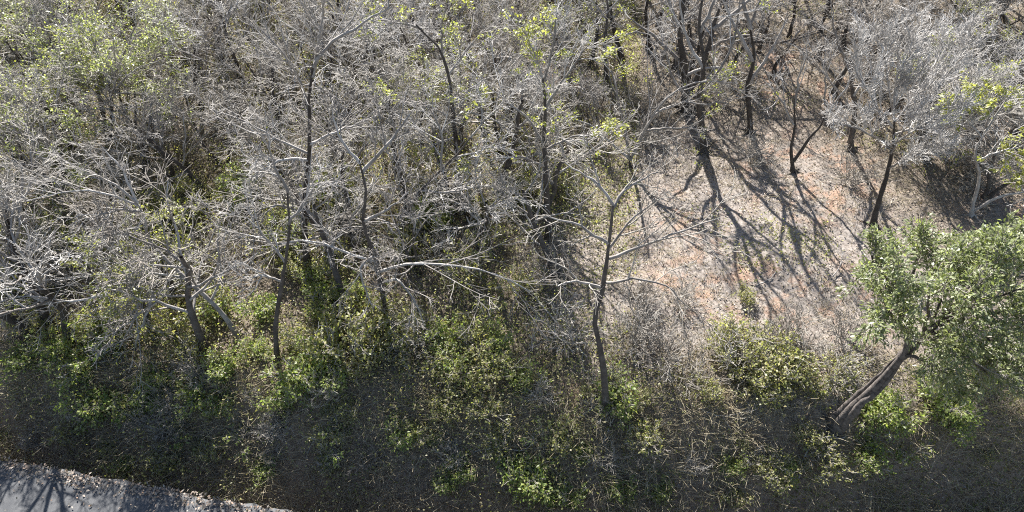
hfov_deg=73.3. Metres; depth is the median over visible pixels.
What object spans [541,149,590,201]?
shrub
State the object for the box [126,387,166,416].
shrub
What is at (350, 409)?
fallen branch
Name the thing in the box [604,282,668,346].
dry bush
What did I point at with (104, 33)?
bare tree
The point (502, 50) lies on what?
bare tree
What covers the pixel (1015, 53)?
bare tree
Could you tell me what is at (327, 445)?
shrub
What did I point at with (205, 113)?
bare tree
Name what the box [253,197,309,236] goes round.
shrub
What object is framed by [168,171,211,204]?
shrub
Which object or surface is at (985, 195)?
bare tree
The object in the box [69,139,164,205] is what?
bare tree
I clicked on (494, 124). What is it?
bare tree
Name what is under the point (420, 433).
shrub
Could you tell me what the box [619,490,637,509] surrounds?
shrub
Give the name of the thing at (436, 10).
bare tree
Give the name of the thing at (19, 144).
leafy tree
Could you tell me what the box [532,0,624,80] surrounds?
bare tree
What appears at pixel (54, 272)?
dry bush
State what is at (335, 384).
shrub
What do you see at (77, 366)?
shrub
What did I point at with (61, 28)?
bare tree
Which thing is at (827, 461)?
shrub
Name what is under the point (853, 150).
bare tree
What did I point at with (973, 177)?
dry bush
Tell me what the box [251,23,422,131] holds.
bare tree
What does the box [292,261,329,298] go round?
shrub
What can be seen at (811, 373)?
shrub
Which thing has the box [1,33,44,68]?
dry bush
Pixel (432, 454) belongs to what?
dry undergrowth
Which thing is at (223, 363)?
shrub
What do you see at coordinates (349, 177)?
shrub
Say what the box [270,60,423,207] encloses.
bare tree
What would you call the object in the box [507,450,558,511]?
shrub
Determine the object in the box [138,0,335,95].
bare tree
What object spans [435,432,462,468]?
dry bush
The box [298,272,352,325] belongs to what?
shrub
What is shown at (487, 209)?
bare tree
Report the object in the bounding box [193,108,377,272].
bare tree
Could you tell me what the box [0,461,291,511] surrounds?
road
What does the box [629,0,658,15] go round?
bare tree
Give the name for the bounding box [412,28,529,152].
bare tree
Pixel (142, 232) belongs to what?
shrub
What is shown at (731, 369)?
shrub
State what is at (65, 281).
dry bush
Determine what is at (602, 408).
dry bush
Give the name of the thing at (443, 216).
shrub
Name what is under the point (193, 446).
shrub
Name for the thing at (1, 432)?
shrub
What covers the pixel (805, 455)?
fallen branch
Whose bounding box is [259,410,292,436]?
dry bush
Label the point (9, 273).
shrub
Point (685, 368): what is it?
dry bush
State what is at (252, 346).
shrub
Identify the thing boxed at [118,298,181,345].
shrub
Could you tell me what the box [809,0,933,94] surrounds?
bare tree
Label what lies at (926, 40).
dry bush
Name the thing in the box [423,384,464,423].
shrub
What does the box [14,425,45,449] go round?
dry bush
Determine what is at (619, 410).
shrub
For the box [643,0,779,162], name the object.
bare tree
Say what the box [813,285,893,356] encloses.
dry bush
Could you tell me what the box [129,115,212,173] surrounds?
dry bush
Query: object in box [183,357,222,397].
dry bush
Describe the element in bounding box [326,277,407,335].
shrub
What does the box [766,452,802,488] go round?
shrub
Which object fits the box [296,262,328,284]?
shrub
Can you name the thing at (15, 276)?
shrub
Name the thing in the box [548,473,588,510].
shrub
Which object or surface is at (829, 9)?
bare tree
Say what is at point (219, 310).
bare tree
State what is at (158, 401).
dry bush
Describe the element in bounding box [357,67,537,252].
bare tree
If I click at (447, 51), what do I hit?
bare tree
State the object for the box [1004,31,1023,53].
bare tree
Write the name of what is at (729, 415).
fallen branch
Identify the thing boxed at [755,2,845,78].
bare tree
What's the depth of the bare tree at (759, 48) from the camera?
35.86 m
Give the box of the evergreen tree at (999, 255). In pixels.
[809,208,1023,454]
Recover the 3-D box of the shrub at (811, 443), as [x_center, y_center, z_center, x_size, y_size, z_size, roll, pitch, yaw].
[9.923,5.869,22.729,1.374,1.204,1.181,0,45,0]
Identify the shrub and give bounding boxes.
[0,221,26,245]
[0,252,44,301]
[0,254,40,293]
[0,287,30,328]
[0,334,45,386]
[0,429,10,442]
[3,229,52,262]
[4,297,60,339]
[22,206,70,244]
[23,326,76,375]
[41,420,85,452]
[46,355,90,415]
[49,370,85,393]
[53,379,114,434]
[54,208,94,255]
[54,341,100,390]
[57,304,101,346]
[62,305,137,362]
[81,324,120,357]
[94,437,119,461]
[95,288,145,331]
[98,375,169,428]
[99,454,135,477]
[103,255,129,292]
[114,192,173,242]
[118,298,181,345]
[119,206,151,243]
[121,186,175,223]
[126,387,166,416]
[130,360,169,398]
[130,441,168,476]
[131,236,169,262]
[137,205,192,240]
[139,298,214,355]
[147,185,213,231]
[149,447,187,478]
[152,176,205,214]
[155,268,191,306]
[157,173,202,205]
[157,419,191,449]
[160,232,215,277]
[161,318,208,365]
[164,409,190,431]
[167,371,211,419]
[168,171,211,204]
[185,436,206,454]
[191,276,240,320]
[191,435,226,469]
[192,387,238,420]
[194,342,242,387]
[195,283,236,323]
[201,341,249,381]
[207,177,256,214]
[212,152,269,211]
[213,166,246,198]
[222,414,249,461]
[227,288,281,329]
[233,331,274,362]
[242,205,316,275]
[247,449,280,491]
[250,387,297,420]
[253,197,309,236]
[253,337,333,397]
[256,366,318,411]
[262,203,310,260]
[267,207,311,245]
[271,247,319,289]
[278,311,315,352]
[289,326,342,373]
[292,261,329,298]
[292,326,337,366]
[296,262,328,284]
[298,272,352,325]
[299,162,350,209]
[300,415,352,458]
[302,278,362,332]
[302,305,387,381]
[302,357,355,400]
[304,230,359,282]
[304,302,353,350]
[310,157,361,197]
[310,446,338,472]
[313,398,338,418]
[315,269,365,309]
[316,453,337,473]
[317,404,351,468]
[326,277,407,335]
[327,172,367,221]
[332,347,379,385]
[333,389,365,426]
[342,298,384,334]
[347,297,426,364]
[350,328,394,367]
[368,316,417,357]
[372,215,436,268]
[377,409,422,456]
[381,295,430,343]
[391,219,428,262]
[395,350,447,383]
[397,413,431,443]
[401,165,448,205]
[401,421,432,448]
[408,193,456,234]
[421,309,471,355]
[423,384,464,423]
[424,430,443,447]
[428,375,476,425]
[430,459,461,495]
[434,223,494,295]
[434,337,473,388]
[436,352,487,390]
[441,447,479,485]
[447,316,497,371]
[451,296,506,330]
[455,308,491,341]
[457,189,496,222]
[460,384,481,400]
[463,388,512,428]
[471,336,533,393]
[472,420,516,460]
[474,222,512,252]
[476,316,518,366]
[491,263,543,302]
[492,449,550,503]
[493,450,536,492]
[499,169,532,208]
[499,352,553,395]
[506,165,564,209]
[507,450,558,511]
[519,413,572,446]
[539,419,574,461]
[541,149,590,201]
[546,491,559,508]
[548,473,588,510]
[553,412,585,441]
[570,443,595,468]
[572,440,592,455]
[577,384,592,397]
[591,355,645,420]
[595,387,641,430]
[596,474,639,504]
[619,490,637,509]
[623,416,668,458]
[631,379,666,411]
[632,417,662,455]
[641,474,673,503]
[649,488,672,508]
[687,366,724,408]
[700,311,743,363]
[709,306,764,357]
[709,322,761,379]
[713,482,753,511]
[717,452,749,482]
[729,351,778,401]
[730,279,758,308]
[736,316,793,382]
[737,438,755,451]
[742,328,808,398]
[746,448,769,480]
[748,438,800,498]
[749,363,804,416]
[758,328,814,380]
[766,347,831,392]
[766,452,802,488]
[788,451,813,473]
[789,412,836,453]
[794,363,842,405]
[798,429,843,470]
[813,450,868,485]
[823,343,874,391]
[842,427,896,480]
[845,393,902,433]
[852,387,915,422]
[870,394,926,443]
[894,434,935,467]
[910,363,976,431]
[918,385,936,400]
[930,391,988,447]
[972,374,991,392]
[976,447,1004,466]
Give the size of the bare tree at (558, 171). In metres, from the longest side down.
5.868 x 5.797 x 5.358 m
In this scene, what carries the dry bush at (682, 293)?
on the ground at (798, 270)
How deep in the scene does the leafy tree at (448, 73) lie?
26.07 m
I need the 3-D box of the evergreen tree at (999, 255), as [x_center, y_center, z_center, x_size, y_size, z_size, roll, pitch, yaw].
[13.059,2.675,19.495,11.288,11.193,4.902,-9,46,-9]
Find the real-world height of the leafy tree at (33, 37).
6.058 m
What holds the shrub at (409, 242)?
on the ground at (798, 270)
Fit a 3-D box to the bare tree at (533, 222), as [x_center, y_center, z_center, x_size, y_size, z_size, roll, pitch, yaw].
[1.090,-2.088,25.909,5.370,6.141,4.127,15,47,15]
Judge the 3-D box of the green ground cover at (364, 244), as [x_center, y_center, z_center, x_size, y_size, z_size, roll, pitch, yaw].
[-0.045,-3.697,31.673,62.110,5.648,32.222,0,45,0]
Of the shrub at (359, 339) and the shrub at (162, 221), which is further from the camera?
the shrub at (162, 221)
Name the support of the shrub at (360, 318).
on the ground at (798, 270)
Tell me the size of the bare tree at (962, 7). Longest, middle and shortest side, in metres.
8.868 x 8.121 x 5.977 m
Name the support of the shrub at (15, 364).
on the ground at (798, 270)
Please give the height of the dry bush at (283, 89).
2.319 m
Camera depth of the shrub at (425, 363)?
23.57 m
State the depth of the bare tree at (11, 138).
29.43 m
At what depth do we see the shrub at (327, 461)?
23.18 m
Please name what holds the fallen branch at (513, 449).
on the ground at (798, 270)
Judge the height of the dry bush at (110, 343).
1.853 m
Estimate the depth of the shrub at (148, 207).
27.98 m
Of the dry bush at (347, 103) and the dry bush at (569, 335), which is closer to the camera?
the dry bush at (569, 335)
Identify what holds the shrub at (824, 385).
on the ground at (798, 270)
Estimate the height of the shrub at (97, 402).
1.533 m
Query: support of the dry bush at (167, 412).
on the ground at (798, 270)
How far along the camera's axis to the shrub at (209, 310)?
25.44 m
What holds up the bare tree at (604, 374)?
on the ground at (798, 270)
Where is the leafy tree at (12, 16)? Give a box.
[0,0,69,62]
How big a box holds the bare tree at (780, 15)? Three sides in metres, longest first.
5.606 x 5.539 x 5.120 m
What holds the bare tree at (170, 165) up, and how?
on the ground at (798, 270)
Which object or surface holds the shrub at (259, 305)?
on the ground at (798, 270)
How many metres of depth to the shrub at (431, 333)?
24.35 m
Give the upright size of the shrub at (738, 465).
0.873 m
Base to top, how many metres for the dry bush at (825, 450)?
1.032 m
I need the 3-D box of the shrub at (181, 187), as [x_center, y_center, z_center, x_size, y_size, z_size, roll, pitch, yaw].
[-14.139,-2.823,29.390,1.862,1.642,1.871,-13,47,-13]
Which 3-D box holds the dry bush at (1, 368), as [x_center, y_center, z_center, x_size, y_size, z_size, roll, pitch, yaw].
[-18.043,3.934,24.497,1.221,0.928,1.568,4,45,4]
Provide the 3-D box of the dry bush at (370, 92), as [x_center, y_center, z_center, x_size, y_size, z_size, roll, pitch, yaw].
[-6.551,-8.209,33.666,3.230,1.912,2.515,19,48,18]
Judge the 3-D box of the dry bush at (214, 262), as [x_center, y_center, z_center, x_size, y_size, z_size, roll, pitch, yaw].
[-11.865,-0.078,26.944,3.587,2.721,2.761,-16,47,-16]
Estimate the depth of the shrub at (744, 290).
25.80 m
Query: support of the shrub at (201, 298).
on the ground at (798, 270)
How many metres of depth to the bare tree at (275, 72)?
33.69 m
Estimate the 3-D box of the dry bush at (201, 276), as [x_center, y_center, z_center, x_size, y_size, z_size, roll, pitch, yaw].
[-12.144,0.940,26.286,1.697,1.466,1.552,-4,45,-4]
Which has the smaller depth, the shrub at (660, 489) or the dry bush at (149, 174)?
the shrub at (660, 489)
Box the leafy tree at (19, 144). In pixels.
[0,64,113,214]
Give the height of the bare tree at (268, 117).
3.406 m
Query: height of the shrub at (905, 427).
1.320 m
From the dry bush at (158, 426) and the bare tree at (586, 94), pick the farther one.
the bare tree at (586, 94)
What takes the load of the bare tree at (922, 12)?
on the ground at (798, 270)
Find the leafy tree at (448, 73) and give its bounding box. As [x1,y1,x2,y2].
[348,0,538,196]
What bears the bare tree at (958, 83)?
on the ground at (798, 270)
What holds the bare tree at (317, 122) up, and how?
on the ground at (798, 270)
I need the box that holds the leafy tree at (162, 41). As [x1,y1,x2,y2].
[54,0,200,103]
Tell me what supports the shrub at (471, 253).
on the ground at (798, 270)
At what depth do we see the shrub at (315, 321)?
24.51 m
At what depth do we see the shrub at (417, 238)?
27.29 m
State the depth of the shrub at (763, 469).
22.62 m
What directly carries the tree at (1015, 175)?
on the ground at (798, 270)
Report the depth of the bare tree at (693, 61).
33.07 m
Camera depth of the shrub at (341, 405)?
23.20 m
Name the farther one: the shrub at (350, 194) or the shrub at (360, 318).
the shrub at (350, 194)
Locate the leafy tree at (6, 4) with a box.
[0,0,57,43]
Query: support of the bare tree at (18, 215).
on the ground at (798, 270)
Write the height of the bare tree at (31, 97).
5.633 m
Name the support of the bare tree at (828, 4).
on the ground at (798, 270)
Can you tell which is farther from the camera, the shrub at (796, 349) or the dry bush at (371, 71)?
the dry bush at (371, 71)
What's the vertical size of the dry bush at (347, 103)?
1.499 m
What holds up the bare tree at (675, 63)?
on the ground at (798, 270)
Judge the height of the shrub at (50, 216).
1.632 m
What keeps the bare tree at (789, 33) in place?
on the ground at (798, 270)
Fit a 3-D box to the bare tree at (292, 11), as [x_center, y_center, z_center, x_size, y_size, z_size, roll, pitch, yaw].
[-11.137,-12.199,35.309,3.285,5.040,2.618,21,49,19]
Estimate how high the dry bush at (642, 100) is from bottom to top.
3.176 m
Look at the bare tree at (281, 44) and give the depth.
34.72 m
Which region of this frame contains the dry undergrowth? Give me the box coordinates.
[0,0,1023,511]
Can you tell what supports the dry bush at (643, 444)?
on the ground at (798, 270)
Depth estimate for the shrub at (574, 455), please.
22.84 m
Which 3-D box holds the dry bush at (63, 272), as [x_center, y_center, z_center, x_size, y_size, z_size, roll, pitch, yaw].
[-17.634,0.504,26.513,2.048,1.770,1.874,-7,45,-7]
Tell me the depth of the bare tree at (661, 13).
38.78 m
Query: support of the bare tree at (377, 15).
on the ground at (798, 270)
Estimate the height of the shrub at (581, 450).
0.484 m
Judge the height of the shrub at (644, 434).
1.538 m
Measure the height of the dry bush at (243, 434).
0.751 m
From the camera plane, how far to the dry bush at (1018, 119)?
32.64 m
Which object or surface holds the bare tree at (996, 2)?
on the ground at (798, 270)
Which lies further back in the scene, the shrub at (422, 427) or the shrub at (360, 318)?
the shrub at (360, 318)
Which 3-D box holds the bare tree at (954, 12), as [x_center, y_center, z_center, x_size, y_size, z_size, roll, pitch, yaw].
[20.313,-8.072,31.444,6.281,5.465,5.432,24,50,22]
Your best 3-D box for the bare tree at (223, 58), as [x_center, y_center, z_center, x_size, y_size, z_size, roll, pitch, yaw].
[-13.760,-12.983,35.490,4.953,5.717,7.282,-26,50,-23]
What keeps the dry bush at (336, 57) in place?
on the ground at (798, 270)
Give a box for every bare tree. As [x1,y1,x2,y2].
[0,0,72,70]
[0,0,82,98]
[0,1,56,84]
[0,54,86,161]
[0,60,131,208]
[0,71,60,171]
[0,79,68,232]
[0,93,54,190]
[0,114,79,328]
[0,123,263,406]
[0,165,81,284]
[0,180,93,342]
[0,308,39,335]
[9,0,140,88]
[11,0,109,50]
[21,13,237,164]
[30,160,159,307]
[37,9,167,136]
[57,0,171,91]
[59,202,217,341]
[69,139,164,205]
[72,80,189,186]
[74,76,216,199]
[78,0,168,27]
[79,150,292,353]
[80,34,185,137]
[80,188,226,328]
[111,20,174,62]
[123,0,207,67]
[124,0,134,25]
[136,58,273,164]
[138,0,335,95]
[160,0,235,83]
[169,0,235,111]
[177,0,410,285]
[182,0,247,39]
[190,17,332,120]
[190,97,298,191]
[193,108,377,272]
[207,0,257,62]
[207,0,283,54]
[209,113,348,365]
[223,86,308,151]
[225,140,339,234]
[238,0,293,17]
[242,64,579,355]
[243,44,306,98]
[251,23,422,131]
[253,0,299,23]
[253,3,348,88]
[254,26,298,75]
[261,133,397,314]
[268,90,399,233]
[270,0,327,68]
[270,0,463,111]
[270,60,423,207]
[277,84,364,169]
[280,0,367,79]
[290,0,466,76]
[313,0,341,26]
[320,0,449,80]
[321,79,448,209]
[325,42,463,171]
[327,153,516,312]
[335,0,420,56]
[336,0,425,13]
[349,0,486,60]
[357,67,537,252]
[375,95,490,205]
[384,43,464,141]
[402,0,458,45]
[405,1,580,155]
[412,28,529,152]
[413,42,470,118]
[427,138,548,248]
[431,46,597,194]
[448,0,636,245]
[452,0,511,35]
[455,0,554,84]
[457,0,574,129]
[476,111,603,279]
[483,0,577,63]
[501,72,640,213]
[502,0,548,44]
[502,48,556,125]
[505,64,572,133]
[524,0,619,59]
[524,121,749,429]
[527,0,783,173]
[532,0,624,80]
[543,0,582,25]
[553,68,609,126]
[560,0,636,61]
[572,0,585,28]
[574,0,677,86]
[587,0,650,68]
[619,0,777,122]
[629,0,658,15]
[630,0,707,70]
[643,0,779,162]
[644,0,698,50]
[649,0,752,83]
[654,0,666,28]
[666,0,736,37]
[684,0,845,101]
[710,0,815,136]
[716,0,792,60]
[733,0,793,53]
[735,0,821,31]
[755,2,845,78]
[759,28,881,177]
[763,0,830,37]
[798,0,911,156]
[802,0,905,59]
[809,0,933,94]
[815,0,883,30]
[818,6,1014,232]
[822,0,830,14]
[835,0,883,46]
[840,0,945,82]
[853,0,979,58]
[855,0,935,63]
[874,41,1023,165]
[878,26,979,136]
[884,0,1023,22]
[889,5,1023,140]
[891,8,1023,95]
[910,0,1019,63]
[915,57,1023,168]
[922,0,1008,20]
[932,0,1008,50]
[935,70,1023,218]
[946,55,1008,116]
[959,38,1023,140]
[963,0,1016,30]
[965,1,1023,115]
[983,0,1023,24]
[1004,26,1023,85]
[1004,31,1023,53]
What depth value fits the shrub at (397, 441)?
22.89 m
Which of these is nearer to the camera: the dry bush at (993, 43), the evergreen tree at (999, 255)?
the evergreen tree at (999, 255)
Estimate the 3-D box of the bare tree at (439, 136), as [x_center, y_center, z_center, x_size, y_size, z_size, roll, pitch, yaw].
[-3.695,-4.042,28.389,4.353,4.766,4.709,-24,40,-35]
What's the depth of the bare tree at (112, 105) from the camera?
29.49 m
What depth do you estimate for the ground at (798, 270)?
26.97 m
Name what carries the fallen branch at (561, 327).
on the ground at (798, 270)
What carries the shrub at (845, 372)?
on the ground at (798, 270)
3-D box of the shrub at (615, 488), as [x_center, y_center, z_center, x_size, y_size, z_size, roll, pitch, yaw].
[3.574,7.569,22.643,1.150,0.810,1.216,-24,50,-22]
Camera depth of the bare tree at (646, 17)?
35.98 m
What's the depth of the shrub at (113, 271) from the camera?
26.51 m
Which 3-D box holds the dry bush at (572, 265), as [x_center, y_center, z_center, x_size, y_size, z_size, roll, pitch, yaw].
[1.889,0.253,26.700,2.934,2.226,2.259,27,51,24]
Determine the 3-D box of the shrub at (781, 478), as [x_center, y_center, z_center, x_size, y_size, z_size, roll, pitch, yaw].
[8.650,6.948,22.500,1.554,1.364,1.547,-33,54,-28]
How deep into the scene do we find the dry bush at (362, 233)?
27.70 m
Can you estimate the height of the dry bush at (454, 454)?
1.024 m
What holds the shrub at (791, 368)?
on the ground at (798, 270)
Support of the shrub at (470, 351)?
on the ground at (798, 270)
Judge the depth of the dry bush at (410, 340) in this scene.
23.96 m
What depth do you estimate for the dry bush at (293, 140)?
31.16 m
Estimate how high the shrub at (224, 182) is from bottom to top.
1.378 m
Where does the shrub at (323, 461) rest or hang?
on the ground at (798, 270)
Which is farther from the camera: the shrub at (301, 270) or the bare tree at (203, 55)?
the bare tree at (203, 55)
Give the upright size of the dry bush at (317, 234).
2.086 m
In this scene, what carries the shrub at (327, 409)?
on the ground at (798, 270)
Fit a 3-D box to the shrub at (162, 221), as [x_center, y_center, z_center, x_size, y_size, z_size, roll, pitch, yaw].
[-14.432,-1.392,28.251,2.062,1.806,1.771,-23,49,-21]
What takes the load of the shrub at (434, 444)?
on the ground at (798, 270)
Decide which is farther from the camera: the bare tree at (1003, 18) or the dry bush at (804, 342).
the bare tree at (1003, 18)
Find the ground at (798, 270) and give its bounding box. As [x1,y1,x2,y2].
[0,0,1023,511]
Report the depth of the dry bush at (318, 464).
22.99 m
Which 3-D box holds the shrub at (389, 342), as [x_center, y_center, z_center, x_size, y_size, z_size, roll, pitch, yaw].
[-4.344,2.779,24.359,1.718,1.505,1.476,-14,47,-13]
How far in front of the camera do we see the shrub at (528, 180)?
29.05 m
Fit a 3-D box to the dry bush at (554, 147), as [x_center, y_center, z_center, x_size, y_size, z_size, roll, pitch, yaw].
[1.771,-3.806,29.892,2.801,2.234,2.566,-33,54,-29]
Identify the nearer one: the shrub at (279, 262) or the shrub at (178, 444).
the shrub at (178, 444)
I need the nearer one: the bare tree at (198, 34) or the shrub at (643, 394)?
the shrub at (643, 394)
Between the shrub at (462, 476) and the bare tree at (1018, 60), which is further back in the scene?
the bare tree at (1018, 60)
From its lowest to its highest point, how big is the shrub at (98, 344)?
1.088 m
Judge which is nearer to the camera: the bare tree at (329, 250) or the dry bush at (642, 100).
the bare tree at (329, 250)
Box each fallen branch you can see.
[167,333,210,379]
[312,387,379,439]
[473,428,547,474]
[527,285,591,377]
[579,396,598,417]
[603,416,614,442]
[699,403,756,426]
[756,270,782,285]
[794,446,815,484]
[832,249,847,276]
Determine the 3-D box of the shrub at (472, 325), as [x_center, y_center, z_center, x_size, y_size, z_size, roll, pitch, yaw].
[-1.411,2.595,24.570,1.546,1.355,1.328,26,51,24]
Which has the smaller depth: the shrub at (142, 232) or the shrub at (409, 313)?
the shrub at (409, 313)
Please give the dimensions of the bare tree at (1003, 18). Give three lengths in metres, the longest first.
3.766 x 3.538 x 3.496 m
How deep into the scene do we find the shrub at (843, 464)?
22.41 m
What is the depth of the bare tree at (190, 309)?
21.51 m
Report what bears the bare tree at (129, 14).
on the ground at (798, 270)
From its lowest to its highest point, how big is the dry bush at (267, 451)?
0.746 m
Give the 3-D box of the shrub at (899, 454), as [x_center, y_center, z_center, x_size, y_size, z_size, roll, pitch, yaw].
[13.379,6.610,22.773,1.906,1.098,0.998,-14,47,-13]
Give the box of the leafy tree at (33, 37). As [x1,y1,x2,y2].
[0,0,145,126]
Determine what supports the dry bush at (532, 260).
on the ground at (798, 270)
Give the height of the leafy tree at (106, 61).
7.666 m
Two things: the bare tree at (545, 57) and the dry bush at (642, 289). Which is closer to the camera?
the dry bush at (642, 289)
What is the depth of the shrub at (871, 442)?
22.63 m
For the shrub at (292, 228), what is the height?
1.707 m
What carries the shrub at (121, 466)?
on the ground at (798, 270)
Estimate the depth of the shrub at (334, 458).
22.77 m
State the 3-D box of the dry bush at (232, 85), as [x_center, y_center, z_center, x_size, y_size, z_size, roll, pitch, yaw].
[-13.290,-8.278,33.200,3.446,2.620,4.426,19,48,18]
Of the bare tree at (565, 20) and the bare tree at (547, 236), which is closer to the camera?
the bare tree at (547, 236)
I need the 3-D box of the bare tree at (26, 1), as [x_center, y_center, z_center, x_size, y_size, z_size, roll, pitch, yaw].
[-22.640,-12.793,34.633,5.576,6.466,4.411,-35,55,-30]
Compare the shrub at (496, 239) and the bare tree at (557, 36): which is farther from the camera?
the bare tree at (557, 36)
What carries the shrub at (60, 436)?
on the ground at (798, 270)
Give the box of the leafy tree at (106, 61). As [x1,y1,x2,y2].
[20,0,208,154]
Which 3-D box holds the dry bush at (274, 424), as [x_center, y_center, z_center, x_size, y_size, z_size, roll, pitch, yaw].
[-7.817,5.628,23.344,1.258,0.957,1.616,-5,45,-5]
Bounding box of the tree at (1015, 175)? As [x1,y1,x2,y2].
[930,64,1023,217]
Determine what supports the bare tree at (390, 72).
on the ground at (798, 270)
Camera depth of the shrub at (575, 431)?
22.94 m
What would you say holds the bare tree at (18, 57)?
on the ground at (798, 270)
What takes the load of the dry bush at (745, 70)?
on the ground at (798, 270)
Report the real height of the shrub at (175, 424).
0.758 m
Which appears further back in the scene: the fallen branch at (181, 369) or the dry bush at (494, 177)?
the dry bush at (494, 177)
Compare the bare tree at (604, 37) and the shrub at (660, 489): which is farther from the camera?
the bare tree at (604, 37)
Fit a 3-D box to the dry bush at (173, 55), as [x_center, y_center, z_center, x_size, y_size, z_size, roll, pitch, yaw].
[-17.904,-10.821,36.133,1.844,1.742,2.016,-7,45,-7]
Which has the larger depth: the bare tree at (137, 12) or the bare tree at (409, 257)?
the bare tree at (137, 12)
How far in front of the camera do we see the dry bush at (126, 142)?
31.67 m
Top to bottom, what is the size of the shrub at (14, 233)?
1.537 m
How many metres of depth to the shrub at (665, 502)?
22.57 m
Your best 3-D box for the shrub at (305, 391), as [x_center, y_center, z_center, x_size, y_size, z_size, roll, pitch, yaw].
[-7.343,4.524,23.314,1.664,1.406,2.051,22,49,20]
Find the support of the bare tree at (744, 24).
on the ground at (798, 270)
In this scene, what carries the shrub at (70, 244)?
on the ground at (798, 270)
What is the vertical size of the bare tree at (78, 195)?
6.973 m
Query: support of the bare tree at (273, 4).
on the ground at (798, 270)
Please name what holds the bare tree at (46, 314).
on the ground at (798, 270)
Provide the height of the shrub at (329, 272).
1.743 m
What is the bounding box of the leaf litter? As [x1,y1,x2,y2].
[0,0,1023,511]
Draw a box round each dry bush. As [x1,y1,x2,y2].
[0,303,30,344]
[0,348,19,380]
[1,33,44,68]
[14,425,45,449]
[18,218,64,255]
[24,226,85,299]
[27,248,80,291]
[36,251,82,290]
[49,388,103,426]
[79,112,146,157]
[82,300,144,359]
[115,144,178,201]
[121,404,157,437]
[127,369,180,417]
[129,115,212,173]
[141,410,168,439]
[147,421,175,451]
[148,402,190,439]
[153,40,188,69]
[154,385,198,428]
[161,215,255,281]
[167,339,217,381]
[170,265,215,300]
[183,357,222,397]
[197,55,267,117]
[225,221,270,259]
[230,418,254,442]
[241,384,263,402]
[251,413,289,453]
[252,111,325,160]
[258,445,284,469]
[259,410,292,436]
[262,412,298,442]
[265,393,287,417]
[274,65,323,104]
[282,380,335,413]
[294,206,351,254]
[307,361,354,406]
[312,25,388,67]
[317,441,346,473]
[319,35,356,61]
[322,44,359,84]
[324,133,358,163]
[330,89,368,115]
[339,73,403,106]
[340,113,366,137]
[340,206,386,249]
[340,434,384,477]
[346,47,389,86]
[356,54,387,80]
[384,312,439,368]
[384,416,409,445]
[395,202,432,237]
[414,200,501,285]
[432,170,477,214]
[433,437,467,471]
[434,178,473,220]
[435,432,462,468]
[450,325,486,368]
[478,163,516,199]
[508,244,545,274]
[517,227,589,283]
[520,264,563,300]
[520,373,560,404]
[521,145,581,188]
[522,287,607,357]
[551,57,587,94]
[562,97,614,158]
[576,431,630,474]
[583,396,626,423]
[586,358,630,403]
[591,360,632,402]
[597,69,690,125]
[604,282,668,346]
[605,311,662,368]
[615,105,668,152]
[616,271,664,315]
[624,419,668,467]
[626,304,705,381]
[629,323,734,406]
[658,265,706,314]
[679,447,713,480]
[702,317,782,387]
[705,59,770,117]
[713,39,768,96]
[718,119,788,173]
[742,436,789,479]
[760,302,834,357]
[766,288,836,348]
[781,397,804,420]
[804,435,841,462]
[812,339,875,396]
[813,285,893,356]
[815,140,896,191]
[862,52,894,91]
[900,25,939,55]
[946,141,983,173]
[956,139,1022,200]
[962,33,1021,77]
[969,25,1022,61]
[994,95,1023,130]
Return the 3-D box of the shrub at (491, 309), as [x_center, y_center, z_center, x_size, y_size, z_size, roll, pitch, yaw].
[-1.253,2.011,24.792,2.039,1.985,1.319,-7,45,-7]
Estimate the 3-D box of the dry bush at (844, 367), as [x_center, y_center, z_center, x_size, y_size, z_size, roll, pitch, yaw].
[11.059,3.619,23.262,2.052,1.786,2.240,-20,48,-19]
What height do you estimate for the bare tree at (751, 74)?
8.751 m
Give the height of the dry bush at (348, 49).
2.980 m
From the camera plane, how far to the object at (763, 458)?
22.63 m
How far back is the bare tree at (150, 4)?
33.92 m
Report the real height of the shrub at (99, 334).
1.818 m
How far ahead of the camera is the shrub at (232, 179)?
29.47 m
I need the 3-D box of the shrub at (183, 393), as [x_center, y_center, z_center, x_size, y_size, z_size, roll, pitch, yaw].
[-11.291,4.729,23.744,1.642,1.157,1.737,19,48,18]
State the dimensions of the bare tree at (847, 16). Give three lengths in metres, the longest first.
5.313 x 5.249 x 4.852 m
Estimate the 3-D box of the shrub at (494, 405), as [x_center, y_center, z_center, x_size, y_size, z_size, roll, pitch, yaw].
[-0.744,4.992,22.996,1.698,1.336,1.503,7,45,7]
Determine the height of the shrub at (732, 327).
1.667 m
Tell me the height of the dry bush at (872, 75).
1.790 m
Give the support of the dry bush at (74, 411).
on the ground at (798, 270)
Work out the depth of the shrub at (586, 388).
23.48 m
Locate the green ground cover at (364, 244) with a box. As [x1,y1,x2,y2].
[0,0,1023,511]
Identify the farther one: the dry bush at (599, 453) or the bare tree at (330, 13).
the bare tree at (330, 13)
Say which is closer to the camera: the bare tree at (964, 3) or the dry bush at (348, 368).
the dry bush at (348, 368)
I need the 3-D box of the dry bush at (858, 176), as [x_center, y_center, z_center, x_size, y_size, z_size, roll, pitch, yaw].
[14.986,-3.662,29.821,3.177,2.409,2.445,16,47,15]
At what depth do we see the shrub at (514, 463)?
22.77 m
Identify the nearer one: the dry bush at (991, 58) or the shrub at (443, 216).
the shrub at (443, 216)
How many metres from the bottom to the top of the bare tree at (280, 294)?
10.197 m
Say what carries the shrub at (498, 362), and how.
on the ground at (798, 270)
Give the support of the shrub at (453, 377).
on the ground at (798, 270)
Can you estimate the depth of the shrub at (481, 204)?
28.95 m
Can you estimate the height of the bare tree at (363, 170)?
10.151 m
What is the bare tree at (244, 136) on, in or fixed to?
on the ground at (798, 270)
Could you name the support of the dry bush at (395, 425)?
on the ground at (798, 270)
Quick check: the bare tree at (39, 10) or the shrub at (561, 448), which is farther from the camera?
the bare tree at (39, 10)

